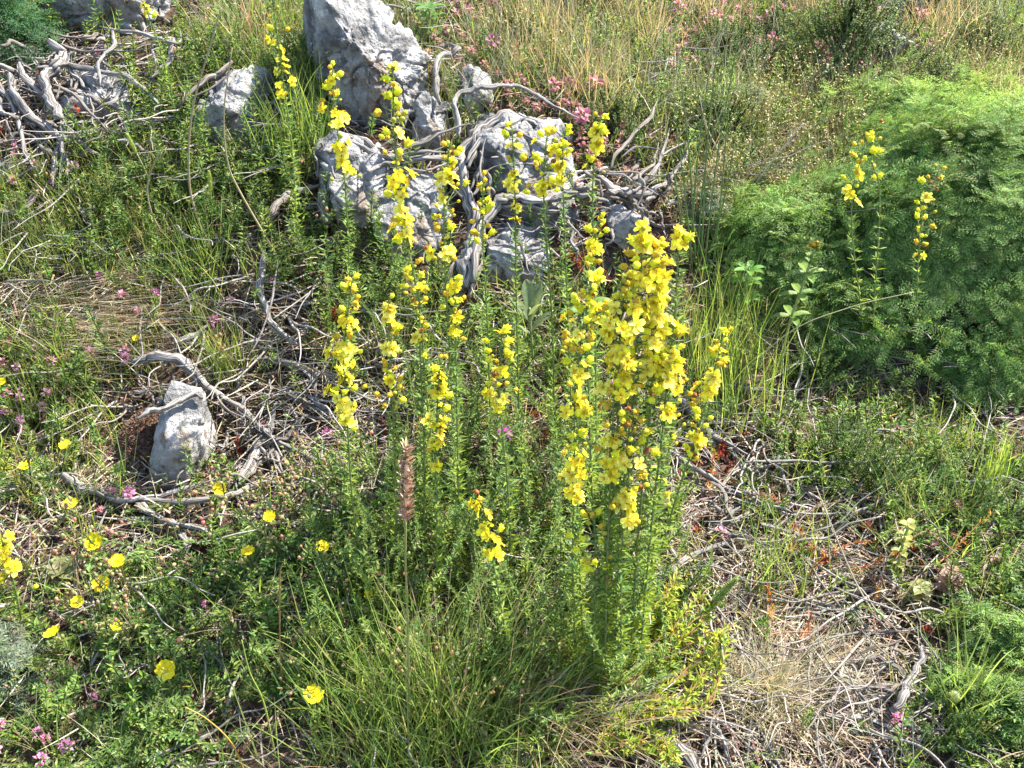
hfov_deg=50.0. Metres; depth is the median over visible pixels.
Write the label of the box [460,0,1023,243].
seeding grass
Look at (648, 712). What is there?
sprawling shoot
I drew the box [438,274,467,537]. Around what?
yellow flower stalk
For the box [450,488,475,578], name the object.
leafy shoot
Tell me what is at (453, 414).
leafy shoot
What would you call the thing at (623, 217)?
rock
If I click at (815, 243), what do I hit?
yellow rattle
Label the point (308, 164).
leafy shoot
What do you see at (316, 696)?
rock rose
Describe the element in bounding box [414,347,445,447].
leafy shoot
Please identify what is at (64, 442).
rock rose
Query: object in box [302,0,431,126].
rock
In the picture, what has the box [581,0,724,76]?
grass tuft
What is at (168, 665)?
rock rose
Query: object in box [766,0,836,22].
grass tuft
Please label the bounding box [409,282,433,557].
yellow flower stalk
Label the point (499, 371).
yellow flower stalk
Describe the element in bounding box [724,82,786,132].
silver herb
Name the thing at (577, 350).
leafy shoot
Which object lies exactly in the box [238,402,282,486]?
dead branch
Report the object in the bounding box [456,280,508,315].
moss cushion
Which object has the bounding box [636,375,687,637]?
yellow flower stalk
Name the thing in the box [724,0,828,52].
leafy cushion
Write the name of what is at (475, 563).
leafy shoot
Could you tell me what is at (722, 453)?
red stonecrop
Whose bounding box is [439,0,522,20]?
leafy cushion
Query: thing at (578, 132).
stonecrop flowers
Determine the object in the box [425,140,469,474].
yellow flower stalk
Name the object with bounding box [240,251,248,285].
leafy shoot
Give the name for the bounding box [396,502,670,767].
grass tuft
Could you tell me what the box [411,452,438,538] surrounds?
leafy shoot
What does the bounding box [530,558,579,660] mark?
leafy shoot
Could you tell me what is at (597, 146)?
yellow flower stalk
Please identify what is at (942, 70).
leafy cushion
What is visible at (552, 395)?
leafy shoot
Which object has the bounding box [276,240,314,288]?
leafy shoot
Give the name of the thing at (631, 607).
leafy shoot
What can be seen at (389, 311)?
yellow flower stalk
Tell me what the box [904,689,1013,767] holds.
juniper sprig
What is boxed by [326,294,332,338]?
leafy shoot
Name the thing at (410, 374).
leafy shoot
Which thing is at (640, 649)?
leafy shoot
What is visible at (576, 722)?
grass tuft
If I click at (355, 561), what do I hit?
leafy shoot
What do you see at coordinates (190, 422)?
rock
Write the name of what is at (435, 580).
leafy shoot
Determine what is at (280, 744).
soil clods
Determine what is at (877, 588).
sprawling shoot
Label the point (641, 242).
yellow flower stalk
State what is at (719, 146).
rush stem
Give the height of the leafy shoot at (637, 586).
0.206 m
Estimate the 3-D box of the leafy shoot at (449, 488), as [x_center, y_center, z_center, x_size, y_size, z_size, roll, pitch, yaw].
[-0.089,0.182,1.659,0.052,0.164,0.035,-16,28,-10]
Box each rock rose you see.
[0,378,10,402]
[13,460,43,496]
[42,625,68,662]
[58,437,78,468]
[59,496,88,534]
[63,584,87,631]
[79,525,101,576]
[91,574,109,612]
[94,618,124,639]
[104,553,133,591]
[128,333,143,365]
[142,656,175,701]
[207,481,233,515]
[239,545,257,580]
[260,510,276,540]
[298,684,335,728]
[313,539,334,576]
[359,589,377,619]
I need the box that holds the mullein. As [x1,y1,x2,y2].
[503,279,555,373]
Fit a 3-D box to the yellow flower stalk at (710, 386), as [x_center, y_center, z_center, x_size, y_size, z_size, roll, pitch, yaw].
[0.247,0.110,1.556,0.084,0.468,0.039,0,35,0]
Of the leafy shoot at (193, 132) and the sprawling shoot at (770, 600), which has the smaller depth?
the sprawling shoot at (770, 600)
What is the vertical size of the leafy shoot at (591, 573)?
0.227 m
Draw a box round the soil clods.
[0,0,1023,767]
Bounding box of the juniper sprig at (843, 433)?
[802,397,901,480]
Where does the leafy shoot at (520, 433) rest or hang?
on the ground at (194, 518)
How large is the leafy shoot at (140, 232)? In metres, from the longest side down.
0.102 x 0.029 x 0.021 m
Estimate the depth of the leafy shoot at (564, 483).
1.69 m
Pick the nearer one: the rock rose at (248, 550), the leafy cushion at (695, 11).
the rock rose at (248, 550)
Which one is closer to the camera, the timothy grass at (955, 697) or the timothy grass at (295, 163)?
the timothy grass at (955, 697)
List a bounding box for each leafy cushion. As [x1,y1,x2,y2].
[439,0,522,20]
[456,0,570,53]
[571,73,666,153]
[652,0,713,29]
[663,76,765,156]
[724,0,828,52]
[895,44,999,97]
[906,0,995,18]
[937,0,1023,73]
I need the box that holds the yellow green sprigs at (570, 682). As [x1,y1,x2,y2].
[0,68,748,765]
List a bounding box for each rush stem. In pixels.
[670,152,686,262]
[676,128,693,271]
[679,72,696,267]
[689,48,711,262]
[697,88,723,263]
[700,24,719,268]
[703,8,743,271]
[707,144,734,259]
[711,96,729,271]
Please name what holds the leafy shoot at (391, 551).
on the ground at (194, 518)
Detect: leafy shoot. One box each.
[89,212,107,260]
[91,151,108,190]
[95,153,106,224]
[122,68,145,112]
[124,214,151,245]
[140,211,164,266]
[154,199,184,231]
[173,108,204,161]
[178,136,193,189]
[213,127,231,167]
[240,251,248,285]
[252,102,272,125]
[259,242,279,273]
[261,100,266,150]
[276,168,284,216]
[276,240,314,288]
[302,124,324,175]
[309,216,323,277]
[321,267,332,334]
[323,283,356,332]
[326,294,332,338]
[327,322,336,346]
[330,563,362,595]
[330,594,398,620]
[344,533,380,603]
[347,475,381,546]
[352,484,393,550]
[354,295,378,340]
[359,518,369,573]
[363,286,378,358]
[364,286,370,318]
[365,507,382,588]
[372,320,383,364]
[381,241,405,300]
[381,438,401,556]
[381,574,424,608]
[383,543,398,590]
[386,401,419,494]
[389,535,401,604]
[391,494,423,589]
[393,452,411,528]
[393,518,412,585]
[395,334,427,443]
[396,271,404,320]
[401,342,420,405]
[406,258,415,329]
[408,513,418,558]
[410,528,466,605]
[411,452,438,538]
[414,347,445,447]
[415,422,468,559]
[415,463,451,597]
[418,367,449,452]
[418,552,435,626]
[421,500,467,555]
[427,350,491,414]
[428,461,471,539]
[430,304,478,402]
[434,504,452,553]
[438,489,454,603]
[439,573,478,623]
[444,349,485,469]
[444,445,455,536]
[445,324,484,424]
[448,400,462,502]
[448,493,484,583]
[449,443,493,503]
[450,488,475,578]
[450,504,470,571]
[457,565,484,608]
[459,374,469,451]
[460,378,490,434]
[463,390,477,458]
[464,468,483,552]
[467,302,490,383]
[468,521,505,604]
[470,512,483,603]
[473,434,494,520]
[475,508,489,565]
[477,454,526,499]
[478,304,487,388]
[482,576,517,611]
[487,407,519,466]
[487,504,542,568]
[491,414,533,482]
[491,443,552,506]
[495,467,507,510]
[496,537,546,658]
[500,322,518,381]
[503,385,515,439]
[504,364,561,432]
[507,381,531,493]
[507,446,533,555]
[513,318,526,384]
[515,495,563,606]
[518,510,546,582]
[518,521,536,583]
[521,515,565,594]
[522,452,589,556]
[522,588,581,649]
[523,371,559,418]
[523,569,559,674]
[525,380,551,418]
[529,456,569,551]
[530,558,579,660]
[531,640,589,689]
[538,386,564,409]
[543,419,567,533]
[546,417,582,525]
[547,452,582,531]
[550,405,565,464]
[550,565,568,689]
[551,402,557,452]
[552,487,563,536]
[556,593,588,673]
[561,556,605,659]
[561,586,584,670]
[565,292,579,387]
[565,562,585,662]
[569,607,642,708]
[571,301,601,365]
[576,649,626,691]
[581,611,620,691]
[582,432,598,482]
[583,371,611,426]
[586,554,614,657]
[587,579,605,672]
[590,604,612,716]
[590,672,672,719]
[597,645,632,707]
[604,648,655,690]
[608,557,675,672]
[611,601,632,638]
[612,573,646,658]
[627,636,646,694]
[628,557,647,657]
[641,573,670,694]
[646,524,667,582]
[676,525,690,559]
[696,401,711,458]
[700,549,713,583]
[706,399,718,462]
[708,427,714,488]
[719,419,743,447]
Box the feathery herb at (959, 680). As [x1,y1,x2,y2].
[912,645,994,724]
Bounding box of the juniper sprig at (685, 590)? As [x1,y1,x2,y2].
[651,555,711,610]
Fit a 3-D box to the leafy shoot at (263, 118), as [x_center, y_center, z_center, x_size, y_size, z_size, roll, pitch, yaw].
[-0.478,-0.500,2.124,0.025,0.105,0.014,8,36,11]
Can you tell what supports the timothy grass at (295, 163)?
on the ground at (194, 518)
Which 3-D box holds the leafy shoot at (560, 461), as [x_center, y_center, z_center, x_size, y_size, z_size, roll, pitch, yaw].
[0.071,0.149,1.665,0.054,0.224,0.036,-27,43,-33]
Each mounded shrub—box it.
[561,0,658,25]
[677,6,814,84]
[747,0,951,107]
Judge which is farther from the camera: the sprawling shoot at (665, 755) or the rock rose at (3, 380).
the rock rose at (3, 380)
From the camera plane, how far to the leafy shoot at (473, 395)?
1.75 m
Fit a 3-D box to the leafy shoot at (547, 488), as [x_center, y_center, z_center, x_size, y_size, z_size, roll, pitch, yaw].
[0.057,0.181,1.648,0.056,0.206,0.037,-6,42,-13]
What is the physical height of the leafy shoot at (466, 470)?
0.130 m
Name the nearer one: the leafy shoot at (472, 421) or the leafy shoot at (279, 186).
the leafy shoot at (472, 421)
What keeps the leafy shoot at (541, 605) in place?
on the ground at (194, 518)
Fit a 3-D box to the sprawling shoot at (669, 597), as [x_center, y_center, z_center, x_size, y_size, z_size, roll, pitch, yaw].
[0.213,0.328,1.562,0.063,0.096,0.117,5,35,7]
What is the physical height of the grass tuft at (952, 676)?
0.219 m
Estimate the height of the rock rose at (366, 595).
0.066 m
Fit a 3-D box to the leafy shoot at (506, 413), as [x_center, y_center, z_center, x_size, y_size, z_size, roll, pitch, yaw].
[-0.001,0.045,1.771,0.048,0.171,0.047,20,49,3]
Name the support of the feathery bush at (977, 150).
on the ground at (194, 518)
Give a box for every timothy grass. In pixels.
[125,131,156,207]
[207,170,212,239]
[288,134,302,202]
[693,574,739,624]
[840,112,847,169]
[949,690,960,713]
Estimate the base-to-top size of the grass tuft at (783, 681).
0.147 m
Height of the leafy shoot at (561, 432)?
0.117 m
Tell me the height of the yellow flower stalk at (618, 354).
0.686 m
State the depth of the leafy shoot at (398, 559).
1.58 m
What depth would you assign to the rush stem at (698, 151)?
1.95 m
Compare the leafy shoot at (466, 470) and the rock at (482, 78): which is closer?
the leafy shoot at (466, 470)
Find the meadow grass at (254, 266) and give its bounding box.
[0,0,1023,767]
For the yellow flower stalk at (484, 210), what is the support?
on the ground at (194, 518)
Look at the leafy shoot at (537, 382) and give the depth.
1.80 m
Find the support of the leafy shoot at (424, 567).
on the ground at (194, 518)
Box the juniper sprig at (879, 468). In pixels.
[814,436,952,519]
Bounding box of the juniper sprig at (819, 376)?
[768,323,879,404]
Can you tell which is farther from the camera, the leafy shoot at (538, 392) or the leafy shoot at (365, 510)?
the leafy shoot at (538, 392)
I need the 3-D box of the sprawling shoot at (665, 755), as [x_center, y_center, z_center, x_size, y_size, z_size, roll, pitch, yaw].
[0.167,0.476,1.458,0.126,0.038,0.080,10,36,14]
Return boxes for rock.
[0,153,15,180]
[33,0,175,34]
[59,65,135,126]
[148,380,217,491]
[191,64,272,155]
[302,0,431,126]
[313,131,393,234]
[371,167,453,266]
[412,91,451,150]
[455,64,493,118]
[466,111,583,231]
[481,220,551,288]
[595,200,648,250]
[856,20,919,68]
[874,0,921,20]
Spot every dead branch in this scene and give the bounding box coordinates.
[49,27,181,110]
[54,469,308,504]
[118,501,230,554]
[131,342,349,499]
[136,392,203,419]
[173,325,207,344]
[177,60,232,107]
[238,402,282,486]
[245,253,298,360]
[258,356,339,420]
[261,183,320,226]
[313,123,469,201]
[384,0,461,11]
[432,42,460,103]
[451,83,578,137]
[645,722,701,767]
[653,494,749,586]
[667,395,885,575]
[701,693,754,767]
[745,454,916,464]
[810,628,952,744]
[835,707,947,742]
[857,638,907,676]
[892,645,926,710]
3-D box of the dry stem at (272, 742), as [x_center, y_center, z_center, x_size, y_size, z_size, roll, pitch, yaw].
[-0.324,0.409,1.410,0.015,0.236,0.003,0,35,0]
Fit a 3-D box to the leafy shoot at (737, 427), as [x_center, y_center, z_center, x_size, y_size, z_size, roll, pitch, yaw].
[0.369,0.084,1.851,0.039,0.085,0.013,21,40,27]
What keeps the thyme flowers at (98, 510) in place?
on the ground at (194, 518)
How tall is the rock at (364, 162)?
0.281 m
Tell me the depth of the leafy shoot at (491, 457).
1.66 m
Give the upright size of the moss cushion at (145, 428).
0.081 m
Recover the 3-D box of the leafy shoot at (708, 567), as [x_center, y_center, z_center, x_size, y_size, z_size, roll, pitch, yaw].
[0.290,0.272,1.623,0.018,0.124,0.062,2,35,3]
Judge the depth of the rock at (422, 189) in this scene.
2.02 m
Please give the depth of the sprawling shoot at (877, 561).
1.69 m
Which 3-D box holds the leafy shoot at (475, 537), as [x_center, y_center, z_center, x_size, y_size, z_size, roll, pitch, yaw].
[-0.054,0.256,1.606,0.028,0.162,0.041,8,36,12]
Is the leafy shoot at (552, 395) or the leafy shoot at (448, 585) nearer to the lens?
the leafy shoot at (448, 585)
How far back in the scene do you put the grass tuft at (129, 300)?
1.99 m
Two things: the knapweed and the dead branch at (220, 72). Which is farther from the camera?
the dead branch at (220, 72)
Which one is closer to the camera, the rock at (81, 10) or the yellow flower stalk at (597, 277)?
the yellow flower stalk at (597, 277)
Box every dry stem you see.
[146,145,179,251]
[185,707,243,767]
[187,8,220,254]
[223,48,278,257]
[241,640,276,760]
[279,560,284,679]
[699,96,741,194]
[729,292,912,390]
[749,123,803,192]
[815,486,880,623]
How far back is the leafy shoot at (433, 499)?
1.61 m
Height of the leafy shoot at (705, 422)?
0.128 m
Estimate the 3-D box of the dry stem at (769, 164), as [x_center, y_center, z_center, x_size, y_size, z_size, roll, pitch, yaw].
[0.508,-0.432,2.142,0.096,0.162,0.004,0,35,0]
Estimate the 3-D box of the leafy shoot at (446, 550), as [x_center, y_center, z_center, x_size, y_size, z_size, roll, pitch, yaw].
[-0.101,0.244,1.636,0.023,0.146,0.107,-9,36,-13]
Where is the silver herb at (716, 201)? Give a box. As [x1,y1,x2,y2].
[670,173,735,239]
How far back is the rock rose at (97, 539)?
1.67 m
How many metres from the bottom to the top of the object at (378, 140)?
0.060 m
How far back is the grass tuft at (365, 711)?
1.47 m
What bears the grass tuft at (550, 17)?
on the ground at (194, 518)
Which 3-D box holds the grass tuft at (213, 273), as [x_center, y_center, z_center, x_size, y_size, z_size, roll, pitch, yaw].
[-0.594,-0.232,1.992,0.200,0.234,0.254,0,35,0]
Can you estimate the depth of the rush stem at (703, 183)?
2.00 m
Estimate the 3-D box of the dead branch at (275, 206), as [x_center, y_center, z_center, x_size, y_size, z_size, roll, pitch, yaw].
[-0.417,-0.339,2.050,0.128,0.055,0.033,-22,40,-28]
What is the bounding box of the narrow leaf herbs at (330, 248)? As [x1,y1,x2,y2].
[0,0,1023,765]
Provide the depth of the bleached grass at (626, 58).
2.26 m
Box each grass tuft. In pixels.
[0,247,196,410]
[1,227,248,423]
[125,173,237,316]
[155,289,276,400]
[166,0,295,69]
[221,548,490,767]
[237,34,355,189]
[245,564,550,767]
[287,528,596,767]
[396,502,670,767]
[468,578,730,767]
[479,0,644,86]
[491,0,677,132]
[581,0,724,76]
[622,221,850,451]
[654,0,765,41]
[680,595,879,766]
[716,465,878,612]
[723,450,791,507]
[733,592,925,754]
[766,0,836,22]
[802,415,1012,588]
[884,0,1018,64]
[889,559,1023,748]
[939,24,1023,102]
[975,412,1023,490]
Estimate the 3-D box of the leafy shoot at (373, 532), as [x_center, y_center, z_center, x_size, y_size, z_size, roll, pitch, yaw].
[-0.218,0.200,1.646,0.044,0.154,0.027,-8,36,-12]
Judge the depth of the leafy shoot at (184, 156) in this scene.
2.07 m
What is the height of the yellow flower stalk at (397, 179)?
0.735 m
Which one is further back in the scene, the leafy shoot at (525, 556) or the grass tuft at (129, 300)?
the grass tuft at (129, 300)
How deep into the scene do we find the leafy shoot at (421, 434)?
1.66 m
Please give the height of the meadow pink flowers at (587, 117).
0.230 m
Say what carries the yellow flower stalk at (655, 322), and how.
on the ground at (194, 518)
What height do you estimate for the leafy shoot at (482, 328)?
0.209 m
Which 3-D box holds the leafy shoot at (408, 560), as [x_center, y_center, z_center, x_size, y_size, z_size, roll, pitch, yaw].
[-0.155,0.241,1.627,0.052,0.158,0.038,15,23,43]
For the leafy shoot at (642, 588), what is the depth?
1.46 m
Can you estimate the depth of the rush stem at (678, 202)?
2.00 m
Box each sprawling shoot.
[415,416,422,463]
[586,714,682,767]
[593,691,692,732]
[606,630,729,725]
[615,586,717,694]
[628,621,741,717]
[645,568,684,659]
[705,448,718,491]
[744,492,780,504]
[763,627,811,640]
[765,584,774,621]
[786,522,797,552]
[799,611,813,639]
[807,550,824,575]
[831,537,872,554]
[850,541,913,572]
[868,571,886,603]
[912,526,970,541]
[933,511,993,565]
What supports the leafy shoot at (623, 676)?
on the ground at (194, 518)
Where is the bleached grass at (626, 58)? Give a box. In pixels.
[0,0,1023,767]
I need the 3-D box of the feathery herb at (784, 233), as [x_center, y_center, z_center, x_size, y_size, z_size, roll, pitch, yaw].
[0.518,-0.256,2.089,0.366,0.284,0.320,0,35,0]
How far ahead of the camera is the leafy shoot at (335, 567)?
1.58 m
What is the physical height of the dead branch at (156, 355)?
0.135 m
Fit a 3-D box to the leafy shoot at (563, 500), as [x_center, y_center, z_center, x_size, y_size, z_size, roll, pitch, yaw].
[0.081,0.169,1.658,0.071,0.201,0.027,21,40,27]
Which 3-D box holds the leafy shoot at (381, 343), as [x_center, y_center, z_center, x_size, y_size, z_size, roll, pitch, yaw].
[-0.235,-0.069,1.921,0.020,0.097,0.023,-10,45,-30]
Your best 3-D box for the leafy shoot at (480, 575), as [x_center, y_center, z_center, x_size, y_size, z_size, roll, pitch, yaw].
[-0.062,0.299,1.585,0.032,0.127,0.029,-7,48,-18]
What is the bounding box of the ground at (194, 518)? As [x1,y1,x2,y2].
[0,0,1023,767]
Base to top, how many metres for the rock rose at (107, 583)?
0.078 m
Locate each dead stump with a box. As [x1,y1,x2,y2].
[313,152,331,224]
[439,250,482,297]
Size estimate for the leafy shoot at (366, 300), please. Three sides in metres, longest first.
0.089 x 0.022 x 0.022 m
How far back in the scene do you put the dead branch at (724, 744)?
1.48 m
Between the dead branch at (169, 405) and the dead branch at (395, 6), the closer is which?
the dead branch at (169, 405)
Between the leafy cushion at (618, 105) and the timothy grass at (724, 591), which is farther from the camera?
the leafy cushion at (618, 105)
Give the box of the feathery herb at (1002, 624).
[943,589,1023,686]
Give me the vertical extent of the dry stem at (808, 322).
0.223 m
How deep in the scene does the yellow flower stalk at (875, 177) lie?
1.89 m
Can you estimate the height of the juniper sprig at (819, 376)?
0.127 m
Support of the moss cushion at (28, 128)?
on the ground at (194, 518)
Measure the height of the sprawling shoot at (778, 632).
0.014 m
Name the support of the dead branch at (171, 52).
on the dead root
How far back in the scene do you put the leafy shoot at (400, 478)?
1.62 m
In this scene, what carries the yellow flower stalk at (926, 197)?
on the ground at (194, 518)
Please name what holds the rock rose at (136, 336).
on the ground at (194, 518)
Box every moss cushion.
[16,120,74,157]
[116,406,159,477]
[327,224,385,256]
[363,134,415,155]
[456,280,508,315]
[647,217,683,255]
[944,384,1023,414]
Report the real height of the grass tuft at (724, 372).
0.332 m
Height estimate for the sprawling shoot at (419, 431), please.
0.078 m
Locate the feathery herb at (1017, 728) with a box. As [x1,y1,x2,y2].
[949,648,1023,759]
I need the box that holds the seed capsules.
[0,0,1022,767]
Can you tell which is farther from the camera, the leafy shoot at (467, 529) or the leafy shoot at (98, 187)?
the leafy shoot at (98, 187)
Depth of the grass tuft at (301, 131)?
2.10 m
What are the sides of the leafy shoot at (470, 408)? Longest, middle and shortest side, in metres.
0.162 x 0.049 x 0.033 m
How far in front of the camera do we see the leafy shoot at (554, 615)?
1.50 m
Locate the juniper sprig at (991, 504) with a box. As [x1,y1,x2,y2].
[941,465,1023,536]
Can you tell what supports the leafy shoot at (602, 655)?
on the ground at (194, 518)
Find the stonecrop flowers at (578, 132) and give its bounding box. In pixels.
[406,0,909,199]
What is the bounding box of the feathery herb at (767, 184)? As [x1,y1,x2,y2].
[705,156,854,269]
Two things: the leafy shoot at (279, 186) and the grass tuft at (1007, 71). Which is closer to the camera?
the leafy shoot at (279, 186)
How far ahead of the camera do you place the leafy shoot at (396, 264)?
1.93 m
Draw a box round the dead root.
[0,32,158,233]
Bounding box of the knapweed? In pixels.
[486,418,532,559]
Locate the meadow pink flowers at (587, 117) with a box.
[448,0,952,139]
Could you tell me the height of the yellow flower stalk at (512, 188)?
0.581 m
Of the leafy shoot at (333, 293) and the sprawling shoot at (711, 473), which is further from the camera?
the leafy shoot at (333, 293)
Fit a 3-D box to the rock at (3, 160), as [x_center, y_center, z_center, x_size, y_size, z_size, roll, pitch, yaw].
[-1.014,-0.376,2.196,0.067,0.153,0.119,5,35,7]
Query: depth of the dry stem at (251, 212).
1.91 m
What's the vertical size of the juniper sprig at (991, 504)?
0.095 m
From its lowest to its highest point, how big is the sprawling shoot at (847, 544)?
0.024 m
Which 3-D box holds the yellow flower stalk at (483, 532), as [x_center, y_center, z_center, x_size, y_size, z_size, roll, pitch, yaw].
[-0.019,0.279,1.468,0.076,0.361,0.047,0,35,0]
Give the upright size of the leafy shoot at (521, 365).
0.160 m
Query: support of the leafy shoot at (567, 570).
on the ground at (194, 518)
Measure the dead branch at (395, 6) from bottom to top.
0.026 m
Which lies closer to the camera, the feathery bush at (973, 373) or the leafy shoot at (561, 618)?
the leafy shoot at (561, 618)
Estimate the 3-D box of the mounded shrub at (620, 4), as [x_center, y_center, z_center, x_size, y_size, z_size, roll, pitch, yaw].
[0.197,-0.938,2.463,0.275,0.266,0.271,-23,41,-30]
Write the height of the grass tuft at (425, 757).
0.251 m
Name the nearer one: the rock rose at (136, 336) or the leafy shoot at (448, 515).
the leafy shoot at (448, 515)
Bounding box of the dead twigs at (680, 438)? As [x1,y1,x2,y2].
[0,0,1023,767]
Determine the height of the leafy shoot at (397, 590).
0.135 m
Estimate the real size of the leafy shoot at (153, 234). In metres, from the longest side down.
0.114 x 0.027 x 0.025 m
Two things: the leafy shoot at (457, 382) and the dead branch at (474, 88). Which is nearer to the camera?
the leafy shoot at (457, 382)
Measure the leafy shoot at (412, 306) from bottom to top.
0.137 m
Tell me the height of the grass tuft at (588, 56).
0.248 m
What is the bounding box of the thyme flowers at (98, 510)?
[0,0,1022,767]
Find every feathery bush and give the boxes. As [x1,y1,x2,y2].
[764,46,1023,387]
[771,138,902,286]
[777,245,974,392]
[804,63,971,163]
[867,57,1023,311]
[895,307,1023,427]
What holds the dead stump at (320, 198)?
on the ground at (194, 518)
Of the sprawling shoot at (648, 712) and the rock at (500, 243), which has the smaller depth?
the sprawling shoot at (648, 712)
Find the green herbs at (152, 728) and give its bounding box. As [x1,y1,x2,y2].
[0,0,1023,767]
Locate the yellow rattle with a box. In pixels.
[771,236,826,376]
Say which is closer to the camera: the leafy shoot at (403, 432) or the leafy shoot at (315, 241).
the leafy shoot at (403, 432)
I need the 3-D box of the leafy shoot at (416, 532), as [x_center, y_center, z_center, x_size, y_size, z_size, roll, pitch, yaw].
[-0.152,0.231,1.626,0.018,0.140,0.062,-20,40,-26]
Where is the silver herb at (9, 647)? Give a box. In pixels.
[0,615,55,717]
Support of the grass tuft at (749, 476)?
on the ground at (194, 518)
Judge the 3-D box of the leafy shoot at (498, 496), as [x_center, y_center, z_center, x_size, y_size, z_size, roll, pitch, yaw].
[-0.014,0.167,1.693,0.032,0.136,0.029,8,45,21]
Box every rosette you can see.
[38,555,81,579]
[889,518,915,574]
[907,578,933,606]
[934,564,963,595]
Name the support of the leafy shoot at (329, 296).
on the ground at (194, 518)
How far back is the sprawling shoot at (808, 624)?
1.60 m
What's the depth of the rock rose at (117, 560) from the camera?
1.64 m
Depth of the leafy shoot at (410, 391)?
1.79 m
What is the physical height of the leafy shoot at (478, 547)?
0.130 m
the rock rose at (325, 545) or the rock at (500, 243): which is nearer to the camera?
the rock rose at (325, 545)
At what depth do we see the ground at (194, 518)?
1.92 m
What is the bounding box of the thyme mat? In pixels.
[0,0,1015,767]
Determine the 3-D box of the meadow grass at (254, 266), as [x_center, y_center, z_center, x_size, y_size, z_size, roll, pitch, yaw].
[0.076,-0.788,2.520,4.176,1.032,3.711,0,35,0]
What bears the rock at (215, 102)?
on the ground at (194, 518)
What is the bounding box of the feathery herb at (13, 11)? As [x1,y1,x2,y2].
[0,0,72,82]
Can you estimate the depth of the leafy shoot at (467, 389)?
1.80 m
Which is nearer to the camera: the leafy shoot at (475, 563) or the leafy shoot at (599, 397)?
the leafy shoot at (475, 563)
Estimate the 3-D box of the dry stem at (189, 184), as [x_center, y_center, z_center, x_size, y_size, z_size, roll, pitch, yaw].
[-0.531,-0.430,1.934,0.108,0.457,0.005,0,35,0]
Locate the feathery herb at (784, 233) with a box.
[695,178,872,334]
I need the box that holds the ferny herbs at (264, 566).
[0,0,1023,767]
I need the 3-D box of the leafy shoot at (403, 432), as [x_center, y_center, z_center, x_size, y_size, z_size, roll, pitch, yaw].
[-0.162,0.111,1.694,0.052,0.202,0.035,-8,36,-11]
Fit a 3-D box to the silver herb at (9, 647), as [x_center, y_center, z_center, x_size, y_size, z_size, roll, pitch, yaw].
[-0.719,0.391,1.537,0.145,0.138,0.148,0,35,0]
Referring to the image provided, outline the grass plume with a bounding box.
[395,436,416,742]
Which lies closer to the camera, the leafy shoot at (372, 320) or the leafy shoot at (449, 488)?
the leafy shoot at (449, 488)
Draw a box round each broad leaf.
[76,551,107,570]
[158,251,204,275]
[415,1,446,40]
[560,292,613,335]
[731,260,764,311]
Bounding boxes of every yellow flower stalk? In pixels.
[0,530,38,639]
[139,0,174,117]
[264,0,303,263]
[317,60,360,400]
[323,272,367,565]
[373,61,446,503]
[374,293,406,572]
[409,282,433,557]
[421,353,452,608]
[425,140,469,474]
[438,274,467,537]
[467,489,518,664]
[469,170,498,442]
[481,324,521,569]
[500,120,530,441]
[522,125,562,448]
[549,124,576,444]
[557,375,592,687]
[559,267,610,654]
[565,507,612,698]
[578,212,609,520]
[581,112,609,477]
[588,272,651,696]
[593,377,630,694]
[607,404,661,701]
[608,218,668,671]
[622,234,676,665]
[629,223,695,649]
[632,320,692,666]
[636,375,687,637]
[654,325,732,572]
[840,132,878,361]
[862,119,885,357]
[908,164,946,362]
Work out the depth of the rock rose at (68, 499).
1.71 m
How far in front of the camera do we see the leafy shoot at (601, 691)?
1.50 m
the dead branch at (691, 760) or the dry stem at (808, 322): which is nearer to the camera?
the dead branch at (691, 760)
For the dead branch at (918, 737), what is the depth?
1.50 m
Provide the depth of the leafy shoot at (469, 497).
1.60 m
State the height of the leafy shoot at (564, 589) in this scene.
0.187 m
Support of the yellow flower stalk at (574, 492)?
on the ground at (194, 518)
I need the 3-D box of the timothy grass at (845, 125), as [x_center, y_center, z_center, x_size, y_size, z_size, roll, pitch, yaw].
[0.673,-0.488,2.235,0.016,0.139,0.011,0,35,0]
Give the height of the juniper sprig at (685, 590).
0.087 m
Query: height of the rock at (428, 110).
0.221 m
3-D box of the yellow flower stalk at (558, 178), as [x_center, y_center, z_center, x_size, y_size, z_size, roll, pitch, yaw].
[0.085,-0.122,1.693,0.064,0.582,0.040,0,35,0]
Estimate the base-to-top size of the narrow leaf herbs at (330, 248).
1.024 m
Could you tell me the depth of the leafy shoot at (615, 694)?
1.40 m
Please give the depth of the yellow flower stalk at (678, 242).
1.26 m
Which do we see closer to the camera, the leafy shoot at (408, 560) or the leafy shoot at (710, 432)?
the leafy shoot at (408, 560)
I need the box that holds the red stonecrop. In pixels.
[0,9,1022,695]
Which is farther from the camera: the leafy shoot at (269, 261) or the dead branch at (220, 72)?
the dead branch at (220, 72)

